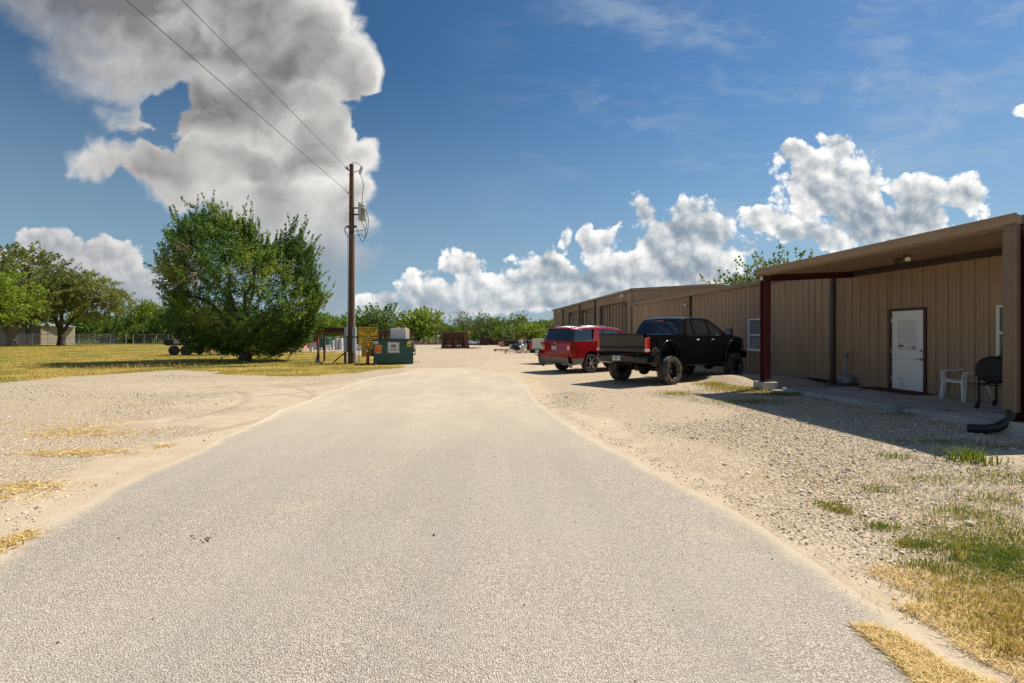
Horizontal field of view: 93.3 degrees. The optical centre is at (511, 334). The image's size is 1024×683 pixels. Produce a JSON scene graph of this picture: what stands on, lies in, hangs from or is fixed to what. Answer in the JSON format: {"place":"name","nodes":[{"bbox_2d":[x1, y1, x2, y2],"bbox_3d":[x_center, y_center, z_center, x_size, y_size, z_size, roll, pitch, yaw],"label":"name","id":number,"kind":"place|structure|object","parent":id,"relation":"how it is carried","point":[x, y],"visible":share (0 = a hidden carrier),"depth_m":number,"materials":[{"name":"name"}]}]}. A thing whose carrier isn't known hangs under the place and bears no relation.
{"place":"outdoors","nodes":[
{"label":"outdoors","id":0,"kind":"place"},
{"bbox_2d":[0,374,265,534],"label":"gravel","id":1,"kind":"structure","parent":0,"point":[40,506],"depth_m":11.81,"materials":[{"name":"gravel"}]},
{"bbox_2d":[0,343,418,381],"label":"grass","id":2,"kind":"structure","parent":0,"point":[73,350],"depth_m":30.03,"materials":[{"name":"plant"}]},
{"bbox_2d":[0,369,985,682],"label":"road","id":3,"kind":"structure","parent":0,"point":[428,551],"depth_m":3.31,"materials":[{"name":"asphalt"}]},
{"bbox_2d":[0,530,34,553],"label":"straw","id":4,"kind":"object","parent":3,"relation":"on","point":[7,542],"visible":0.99,"depth_m":3.73,"materials":[{"name":"plant"}]},
{"bbox_2d":[847,615,1010,682],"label":"straw","id":5,"kind":"object","parent":3,"relation":"on","point":[914,664],"visible":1,"depth_m":2.38,"materials":[{"name":"plant"}]},
{"bbox_2d":[0,335,1023,682],"bbox_3d":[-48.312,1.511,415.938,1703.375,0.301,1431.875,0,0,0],"label":"ground","id":6,"kind":"structure","parent":0,"point":[238,409],"depth_m":7.81,"materials":[{"name":"gravel"}]},
{"bbox_2d":[0,323,6,345],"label":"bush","id":7,"kind":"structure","parent":6,"relation":"on","point":[3,338],"depth_m":69.70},
{"bbox_2d":[0,262,49,328],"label":"broadleaf tree","id":8,"kind":"object","parent":6,"relation":"on","point":[12,299],"visible":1,"depth_m":53.56,"materials":[{"name":"green plant"}]},
{"bbox_2d":[0,525,64,546],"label":"straw","id":9,"kind":"object","parent":6,"relation":"on","point":[19,535],"visible":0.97,"depth_m":3.86,"materials":[{"name":"plant"}]},
{"bbox_2d":[0,240,88,345],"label":"broadleaf tree","id":10,"kind":"object","parent":6,"relation":"on","point":[9,330],"visible":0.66,"depth_m":66.73,"materials":[{"name":"green plant"}]},
{"bbox_2d":[15,322,74,344],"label":"garden shed","id":11,"kind":"structure","parent":6,"relation":"on","point":[40,330],"depth_m":77.09,"materials":[{"name":"beige"}]},
{"bbox_2d":[0,475,97,495],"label":"straw","id":12,"kind":"object","parent":6,"relation":"on","point":[30,487],"visible":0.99,"depth_m":5.13,"materials":[{"name":"plant"}]},
{"bbox_2d":[0,473,101,507],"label":"straw","id":13,"kind":"object","parent":6,"relation":"on","point":[48,494],"visible":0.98,"depth_m":4.89,"materials":[{"name":"plant"}]},
{"bbox_2d":[0,415,127,429],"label":"straw","id":14,"kind":"object","parent":6,"relation":"on","point":[40,422],"visible":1,"depth_m":9.00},
{"bbox_2d":[4,426,134,441],"bbox_3d":[-7.278,1.603,7.857,2.175,0.029,1.433,0,0,0],"label":"straw","id":15,"kind":"object","parent":6,"relation":"on","point":[60,431],"visible":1,"depth_m":7.89,"materials":[{"name":"plant"}]},
{"bbox_2d":[16,333,123,344],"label":"wire fence","id":16,"kind":"object","parent":6,"relation":"on","point":[69,339],"visible":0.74,"depth_m":74.03,"materials":[{"name":"metal"}]},
{"bbox_2d":[55,314,93,342],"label":"broadleaf tree","id":17,"kind":"object","parent":6,"relation":"on","point":[75,321],"visible":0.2,"depth_m":94.40,"materials":[{"name":"green plant"}]},
{"bbox_2d":[9,267,143,344],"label":"spreading tree","id":18,"kind":"object","parent":6,"relation":"on","point":[94,295],"visible":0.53,"depth_m":71.42,"materials":[{"name":"green plant"}]},
{"bbox_2d":[1,446,175,458],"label":"straw","id":19,"kind":"object","parent":6,"relation":"on","point":[91,451],"visible":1,"depth_m":6.60,"materials":[{"name":"plant"}]},
{"bbox_2d":[3,420,175,440],"bbox_3d":[-8.014,1.603,8.251,4.677,0.028,1.968,0,0,0],"label":"straw","id":20,"kind":"object","parent":6,"relation":"on","point":[82,425],"visible":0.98,"depth_m":8.32,"materials":[{"name":"plant"}]},
{"bbox_2d":[67,310,119,342],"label":"broadleaf tree","id":21,"kind":"object","parent":6,"relation":"on","point":[86,329],"visible":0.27,"depth_m":93.45,"materials":[{"name":"green plant"}]},
{"bbox_2d":[91,315,132,342],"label":"broadleaf tree","id":22,"kind":"object","parent":6,"relation":"on","point":[113,329],"visible":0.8,"depth_m":90.91,"materials":[{"name":"green plant"}]},
{"bbox_2d":[9,426,217,441],"bbox_3d":[-6.815,1.603,7.900,3.996,0.029,1.283,0,0,0],"label":"straw","id":23,"kind":"object","parent":6,"relation":"on","point":[104,433],"visible":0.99,"depth_m":7.85,"materials":[{"name":"plant"}]},
{"bbox_2d":[103,298,148,342],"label":"broadleaf tree","id":24,"kind":"object","parent":6,"relation":"on","point":[130,316],"visible":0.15,"depth_m":97.48,"materials":[{"name":"green plant"}]},
{"bbox_2d":[116,322,163,342],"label":"broadleaf tree","id":25,"kind":"object","parent":6,"relation":"on","point":[136,329],"visible":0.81,"depth_m":88.91,"materials":[{"name":"green plant"}]},
{"bbox_2d":[132,299,167,342],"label":"broadleaf tree","id":26,"kind":"object","parent":6,"relation":"on","point":[142,311],"visible":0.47,"depth_m":92.76,"materials":[{"name":"green plant"}]},
{"bbox_2d":[143,302,175,342],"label":"broadleaf tree","id":27,"kind":"object","parent":6,"relation":"on","point":[164,329],"visible":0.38,"depth_m":90.37,"materials":[{"name":"green plant"}]},
{"bbox_2d":[164,339,230,354],"bbox_3d":[-23.831,0.988,38.505,6.229,1.256,2.180,0,0,-4],"label":"flatbed trailer","id":28,"kind":"object","parent":6,"relation":"on","point":[173,349],"visible":0.45,"depth_m":37.35,"materials":[{"name":"metal"}]},
{"bbox_2d":[142,190,335,361],"bbox_3d":[-16.280,-3.616,29.572,11.108,10.714,9.280,0,0,0],"label":"leafy tree","id":29,"kind":"object","parent":6,"relation":"on","point":[245,248],"visible":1,"depth_m":28.30,"materials":[{"name":"green plant"}]},
{"bbox_2d":[64,312,552,339],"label":"wood","id":30,"kind":"object","parent":6,"relation":"on","point":[345,317],"visible":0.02,"depth_m":133.71,"materials":[{"name":"green plant"}]},
{"bbox_2d":[319,336,331,349],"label":"storage tank","id":31,"kind":"object","parent":6,"relation":"on","point":[328,340],"visible":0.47,"depth_m":50.13,"materials":[{"name":"green plastic"}]},
{"bbox_2d":[312,312,345,341],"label":"broadleaf tree","id":32,"kind":"object","parent":6,"relation":"on","point":[329,321],"visible":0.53,"depth_m":90.87,"materials":[{"name":"green plant"}]},
{"bbox_2d":[315,328,345,362],"bbox_3d":[-10.244,0.622,27.920,1.758,2.043,1.360,0,0,0],"label":"steel rack","id":33,"kind":"object","parent":6,"relation":"on","point":[333,331],"visible":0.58,"depth_m":27.32,"materials":[{"name":"metal"}]},
{"bbox_2d":[344,162,368,363],"bbox_3d":[-8.678,-3.947,26.946,1.360,11.334,0.572,0,0,0],"label":"utility pole","id":34,"kind":"object","parent":6,"relation":"on","point":[350,333],"visible":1,"depth_m":26.86,"materials":[{"name":"brown wood"}]},
{"bbox_2d":[126,0,343,188],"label":"power line","id":35,"kind":"object","parent":34,"relation":"attached to","point":[221,82],"visible":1,"depth_m":14.77,"materials":[{"name":"metal"}]},
{"bbox_2d":[182,0,345,166],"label":"power line","id":36,"kind":"object","parent":34,"relation":"attached to","point":[250,69],"visible":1,"depth_m":16.66,"materials":[{"name":"metal"}]},
{"bbox_2d":[346,316,373,343],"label":"broadleaf tree","id":37,"kind":"object","parent":6,"relation":"on","point":[359,323],"visible":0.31,"depth_m":83.69,"materials":[{"name":"green plant"}]},
{"bbox_2d":[361,343,372,362],"bbox_3d":[-8.090,1.042,27.373,0.840,1.156,0.064,0,0,-2],"label":"safety sign","id":38,"kind":"object","parent":6,"relation":"on","point":[363,349],"visible":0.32,"depth_m":27.34,"materials":[{"name":"metal"}]},
{"bbox_2d":[358,327,377,362],"bbox_3d":[-8.229,0.607,27.622,1.079,2.026,0.064,0,0,-12],"label":"safety sign","id":39,"kind":"object","parent":6,"relation":"on","point":[368,334],"visible":0.98,"depth_m":27.58,"materials":[{"name":"metal"}]},
{"bbox_2d":[346,300,403,338],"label":"tree","id":40,"kind":"object","parent":6,"relation":"on","point":[368,313],"visible":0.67,"depth_m":86.78,"materials":[{"name":"green plant"}]},
{"bbox_2d":[371,338,414,364],"bbox_3d":[-6.539,0.910,26.742,2.329,1.420,1.385,0,0,-13],"label":"dumpster","id":41,"kind":"object","parent":6,"relation":"on","point":[391,351],"visible":1,"depth_m":26.09,"materials":[{"name":"green metal"}]},
{"bbox_2d":[390,327,408,338],"bbox_3d":[-6.203,0.303,26.756,0.880,1.393,0.620,0,0,8],"label":"old appliance","id":42,"kind":"object","parent":41,"relation":"in","point":[399,333],"visible":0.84,"depth_m":26.47,"materials":[{"name":"metal"}]},
{"bbox_2d":[378,330,415,351],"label":"steel frame stack","id":43,"kind":"object","parent":6,"relation":"on","point":[385,333],"visible":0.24,"depth_m":45.19,"materials":[{"name":"metal"}]},
{"bbox_2d":[387,325,420,339],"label":"broadleaf tree","id":44,"kind":"object","parent":6,"relation":"on","point":[415,333],"visible":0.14,"depth_m":80.26,"materials":[{"name":"green plant"}]},
{"bbox_2d":[392,306,445,341],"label":"broadleaf tree","id":45,"kind":"object","parent":6,"relation":"on","point":[423,321],"visible":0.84,"depth_m":82.31,"materials":[{"name":"green plant"}]},
{"bbox_2d":[413,339,476,344],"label":"debris windrow","id":46,"kind":"object","parent":6,"relation":"on","point":[428,342],"visible":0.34,"depth_m":77.27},
{"bbox_2d":[435,322,472,340],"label":"broadleaf tree","id":47,"kind":"object","parent":6,"relation":"on","point":[450,328],"visible":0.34,"depth_m":81.66,"materials":[{"name":"green plant"}]},
{"bbox_2d":[441,332,468,347],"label":"steel frame stack","id":48,"kind":"object","parent":6,"relation":"on","point":[455,336],"visible":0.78,"depth_m":56.18,"materials":[{"name":"metal"}]},
{"bbox_2d":[448,308,476,338],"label":"slender tree","id":49,"kind":"object","parent":6,"relation":"on","point":[464,324],"visible":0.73,"depth_m":89.36,"materials":[{"name":"green plant"}]},
{"bbox_2d":[465,321,489,341],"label":"broadleaf tree","id":50,"kind":"object","parent":6,"relation":"on","point":[475,334],"visible":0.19,"depth_m":90.73,"materials":[{"name":"green plant"}]},
{"bbox_2d":[467,310,494,337],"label":"slender tree","id":51,"kind":"object","parent":6,"relation":"on","point":[482,323],"visible":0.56,"depth_m":87.30,"materials":[{"name":"green plant"}]},
{"bbox_2d":[476,338,492,344],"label":"scrap bin","id":52,"kind":"object","parent":6,"relation":"on","point":[484,341],"visible":0.91,"depth_m":72.86,"materials":[{"name":"metal"}]},
{"bbox_2d":[475,313,514,339],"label":"broadleaf tree","id":53,"kind":"object","parent":6,"relation":"on","point":[495,322],"visible":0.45,"depth_m":84.70,"materials":[{"name":"green plant"}]},
{"bbox_2d":[488,325,524,340],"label":"broadleaf tree","id":54,"kind":"object","parent":6,"relation":"on","point":[518,334],"visible":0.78,"depth_m":80.86,"materials":[{"name":"green plant"}]},
{"bbox_2d":[502,337,517,345],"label":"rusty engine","id":55,"kind":"object","parent":6,"relation":"on","point":[508,342],"visible":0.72,"depth_m":62.26,"materials":[{"name":"metal"}]},
{"bbox_2d":[505,311,531,329],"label":"slender tree","id":56,"kind":"object","parent":6,"relation":"on","point":[519,319],"visible":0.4,"depth_m":87.40,"materials":[{"name":"green plant"}]},
{"bbox_2d":[517,322,546,339],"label":"broadleaf tree","id":57,"kind":"object","parent":6,"relation":"on","point":[537,327],"visible":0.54,"depth_m":83.08,"materials":[{"name":"green plant"}]},
{"bbox_2d":[523,331,547,350],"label":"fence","id":58,"kind":"object","parent":6,"relation":"on","point":[527,341],"visible":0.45,"depth_m":46.05,"materials":[{"name":"metal"}]},
{"bbox_2d":[532,319,552,338],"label":"broadleaf tree","id":59,"kind":"object","parent":6,"relation":"on","point":[546,325],"visible":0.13,"depth_m":104.94,"materials":[{"name":"green plant"}]},
{"bbox_2d":[530,339,592,354],"bbox_3d":[3.834,0.660,28.315,6.240,1.920,1.970,0,0,-37],"label":"pickup truck","id":60,"kind":"object","parent":6,"relation":"on","point":[536,345],"visible":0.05,"depth_m":27.06,"materials":[{"name":"white paint"}]},
{"bbox_2d":[538,326,634,372],"bbox_3d":[3.932,0.620,22.107,5.500,2.001,2.520,0,0,-35],"label":"suv","id":61,"kind":"object","parent":6,"relation":"on","point":[564,347],"visible":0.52,"depth_m":20.52,"materials":[{"name":"red paint"}]},
{"bbox_2d":[597,317,746,384],"bbox_3d":[5.945,0.498,17.510,6.629,2.261,2.600,0,0,-38],"label":"pickup truck","id":62,"kind":"object","parent":6,"relation":"on","point":[673,349],"visible":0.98,"depth_m":16.34,"materials":[{"name":"black paint"}]},
{"bbox_2d":[665,383,801,395],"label":"grass","id":63,"kind":"structure","parent":6,"relation":"on","point":[732,388],"depth_m":14.10,"materials":[{"name":"plant"}]},
{"bbox_2d":[688,397,821,405],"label":"grass","id":64,"kind":"structure","parent":6,"relation":"on","point":[748,401],"depth_m":11.51,"materials":[{"name":"plant"}]},
{"bbox_2d":[650,450,860,501],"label":"grass","id":65,"kind":"structure","parent":6,"relation":"on","point":[749,473],"depth_m":5.52,"materials":[{"name":"plant"}]},
{"bbox_2d":[699,241,812,284],"bbox_3d":[20.397,-2.710,38.500,11.058,9.094,10.825,0,0,0],"label":"broadleaf tree","id":66,"kind":"object","parent":6,"relation":"on","point":[736,278],"visible":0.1,"depth_m":38.23,"materials":[{"name":"green plant"}]},
{"bbox_2d":[628,212,1023,438],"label":"office building","id":67,"kind":"structure","parent":6,"relation":"on","point":[918,312],"depth_m":12.76,"materials":[{"name":"beige metal"}]},
{"bbox_2d":[747,318,771,351],"bbox_3d":[9.710,0.013,19.012,0.090,1.285,1.493,0,0,-6],"label":"window","id":68,"kind":"structure","parent":67,"relation":"in","point":[753,324],"depth_m":19.34,"materials":[{"name":"glass"}]},
{"bbox_2d":[891,310,922,391],"bbox_3d":[10.425,0.418,12.765,0.110,2.095,0.945,0,0,-6],"label":"door","id":69,"kind":"structure","parent":67,"relation":"in","point":[907,326],"depth_m":12.75,"materials":[{"name":"white paint"}]},
{"bbox_2d":[996,305,1001,355],"bbox_3d":[10.665,-0.042,9.963,0.090,1.195,1.294,0,0,-6],"label":"window","id":70,"kind":"structure","parent":67,"relation":"in","point":[998,307],"depth_m":10.53,"materials":[{"name":"glass"}]},
{"bbox_2d":[794,376,858,385],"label":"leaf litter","id":71,"kind":"object","parent":6,"relation":"on","point":[828,381],"visible":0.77,"depth_m":15.03,"materials":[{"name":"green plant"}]},
{"bbox_2d":[709,462,944,503],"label":"grass","id":72,"kind":"structure","parent":6,"relation":"on","point":[812,478],"depth_m":5.32,"materials":[{"name":"plant"}]},
{"bbox_2d":[837,352,853,384],"bbox_3d":[9.967,1.011,14.453,0.424,0.978,0.420,0,0,-6],"label":"cigarette bin","id":73,"kind":"object","parent":6,"relation":"on","point":[845,377],"visible":0.96,"depth_m":14.38,"materials":[{"name":"grey plastic"}]},
{"bbox_2d":[832,505,867,516],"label":"grass","id":74,"kind":"structure","parent":6,"relation":"on","point":[844,510],"depth_m":4.39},
{"bbox_2d":[846,482,918,496],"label":"grass","id":75,"kind":"structure","parent":6,"relation":"on","point":[877,489],"depth_m":5.03,"materials":[{"name":"plant"}]},
{"bbox_2d":[877,451,916,460],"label":"grass","id":76,"kind":"structure","parent":6,"relation":"on","point":[890,455],"depth_m":6.37,"materials":[{"name":"plant"}]},
{"bbox_2d":[881,535,918,548],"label":"grass","id":77,"kind":"structure","parent":6,"relation":"on","point":[901,541],"depth_m":3.71,"materials":[{"name":"plant"}]},
{"bbox_2d":[893,533,952,552],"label":"grass","id":78,"kind":"structure","parent":6,"relation":"on","point":[921,546],"depth_m":3.69,"materials":[{"name":"plant"}]},
{"bbox_2d":[859,468,996,487],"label":"grass","id":79,"kind":"structure","parent":6,"relation":"on","point":[924,478],"depth_m":5.37,"materials":[{"name":"plant"}]},
{"bbox_2d":[833,555,1023,606],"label":"grass","id":80,"kind":"structure","parent":6,"relation":"on","point":[983,581],"depth_m":3.17,"materials":[{"name":"plant"}]},
{"bbox_2d":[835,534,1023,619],"bbox_3d":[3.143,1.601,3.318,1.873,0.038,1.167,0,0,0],"label":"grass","id":81,"kind":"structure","parent":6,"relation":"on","point":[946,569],"depth_m":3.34,"materials":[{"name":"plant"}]},
{"bbox_2d":[845,571,1023,653],"bbox_3d":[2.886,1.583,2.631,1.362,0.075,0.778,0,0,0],"label":"grass","id":82,"kind":"structure","parent":6,"relation":"on","point":[1005,618],"depth_m":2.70,"materials":[{"name":"plant"}]},
{"bbox_2d":[854,497,1023,542],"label":"grass","id":83,"kind":"structure","parent":6,"relation":"on","point":[981,516],"depth_m":4.23,"materials":[{"name":"plant"}]},
{"bbox_2d":[855,510,1023,562],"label":"grass","id":84,"kind":"structure","parent":6,"relation":"on","point":[1015,533],"depth_m":3.88,"materials":[{"name":"plant"}]},
{"bbox_2d":[861,559,1023,624],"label":"straw","id":85,"kind":"object","parent":6,"relation":"on","point":[895,570],"visible":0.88,"depth_m":3.10,"materials":[{"name":"plant"}]},
{"bbox_2d":[867,523,1023,586],"bbox_3d":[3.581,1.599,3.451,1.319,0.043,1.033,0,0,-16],"label":"grass","id":86,"kind":"structure","parent":6,"relation":"on","point":[1003,557],"depth_m":3.51,"materials":[{"name":"plant"}]},
{"bbox_2d":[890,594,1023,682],"bbox_3d":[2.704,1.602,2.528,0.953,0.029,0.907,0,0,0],"label":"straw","id":87,"kind":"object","parent":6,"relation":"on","point":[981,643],"visible":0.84,"depth_m":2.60,"materials":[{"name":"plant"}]},
{"bbox_2d":[938,532,982,562],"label":"grass","id":88,"kind":"structure","parent":6,"relation":"on","point":[954,548],"depth_m":3.49,"materials":[{"name":"plant"}]},
{"bbox_2d":[927,443,1015,467],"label":"grass","id":89,"kind":"structure","parent":6,"relation":"on","point":[968,454],"depth_m":6.13,"materials":[{"name":"plant"}]},
{"bbox_2d":[926,483,1023,510],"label":"grass","id":90,"kind":"structure","parent":6,"relation":"on","point":[999,499],"depth_m":4.74,"materials":[{"name":"plant"}]},
{"bbox_2d":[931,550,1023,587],"bbox_3d":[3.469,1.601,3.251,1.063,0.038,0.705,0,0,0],"label":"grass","id":91,"kind":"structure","parent":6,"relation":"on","point":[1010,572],"depth_m":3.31,"materials":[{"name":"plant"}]},
{"bbox_2d":[976,555,1023,626],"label":"grass","id":92,"kind":"structure","parent":6,"relation":"on","point":[1003,589],"depth_m":3.06,"materials":[{"name":"plant"}]},
{"bbox_2d":[977,619,1023,660],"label":"grass","id":93,"kind":"structure","parent":6,"relation":"on","point":[1009,644],"depth_m":2.46,"materials":[{"name":"plant"}]},
{"bbox_2d":[0,0,1023,333],"label":"sky","id":94,"kind":"structure","parent":0,"point":[535,158],"materials":[{"name":"blue"}]},
{"bbox_2d":[552,284,728,333],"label":"workshop building","id":95,"kind":"structure","parent":0,"point":[612,310],"depth_m":37.85,"materials":[{"name":"beige metal"}]},
{"bbox_2d":[571,312,578,325],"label":"roll up door","id":96,"kind":"structure","parent":95,"relation":"in","point":[574,315],"depth_m":51.06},
{"bbox_2d":[585,309,593,325],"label":"roll up door","id":97,"kind":"structure","parent":95,"relation":"in","point":[590,312],"depth_m":45.47,"materials":[{"name":"metal"}]},
{"bbox_2d":[651,390,697,395],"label":"grass","id":98,"kind":"structure","parent":0,"point":[678,393],"depth_m":13.10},
{"bbox_2d":[691,380,738,386],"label":"grass","id":99,"kind":"structure","parent":0,"point":[715,383],"depth_m":15.48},
{"bbox_2d":[743,390,801,396],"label":"grass","id":100,"kind":"structure","parent":0,"point":[782,393],"depth_m":12.93,"materials":[{"name":"plant"}]},
{"bbox_2d":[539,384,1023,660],"bbox_3d":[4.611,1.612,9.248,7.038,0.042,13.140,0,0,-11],"label":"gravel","id":101,"kind":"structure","parent":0,"point":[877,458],"depth_m":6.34,"materials":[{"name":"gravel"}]},
{"bbox_2d":[802,496,868,513],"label":"grass","id":102,"kind":"structure","parent":0,"point":[832,503],"depth_m":4.54,"materials":[{"name":"plant"}]},
{"bbox_2d":[852,519,910,532],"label":"grass","id":103,"kind":"structure","parent":0,"point":[886,526],"depth_m":4.05,"materials":[{"name":"plant"}]},
{"bbox_2d":[782,387,1005,424],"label":"porch pavement","id":104,"kind":"structure","parent":0,"point":[953,409],"depth_m":10.54,"materials":[{"name":"concrete"}]},
{"bbox_2d":[856,387,934,394],"bbox_3d":[10.084,1.485,12.789,0.620,0.028,1.717,0,0,-6],"label":"doormat","id":105,"kind":"object","parent":104,"relation":"on","point":[906,392],"visible":1,"depth_m":12.62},
{"bbox_2d":[939,369,990,401],"bbox_3d":[10.437,1.061,11.098,0.684,0.879,0.726,0,0,5],"label":"plastic chair","id":106,"kind":"object","parent":104,"relation":"on","point":[963,381],"visible":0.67,"depth_m":11.10,"materials":[{"name":"plastic"}]},
{"bbox_2d":[975,355,1001,408],"bbox_3d":[9.864,0.824,9.713,1.040,1.348,0.560,0,0,-28],"label":"barrel grill","id":107,"kind":"object","parent":104,"relation":"on","point":[988,370],"visible":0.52,"depth_m":9.54,"materials":[{"name":"black metal"}]},
{"bbox_2d":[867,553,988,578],"bbox_3d":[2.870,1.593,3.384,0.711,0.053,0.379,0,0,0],"label":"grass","id":108,"kind":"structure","parent":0,"point":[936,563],"depth_m":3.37,"materials":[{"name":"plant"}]},
{"bbox_2d":[857,436,1014,447],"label":"grass","id":109,"kind":"structure","parent":0,"point":[942,442],"depth_m":7.24,"materials":[{"name":"plant"}]},
{"bbox_2d":[908,459,1023,487],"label":"grass","id":110,"kind":"structure","parent":0,"point":[998,475],"depth_m":5.45,"materials":[{"name":"plant"}]},
{"bbox_2d":[954,441,1023,449],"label":"grass","id":111,"kind":"structure","parent":0,"point":[991,445],"depth_m":6.94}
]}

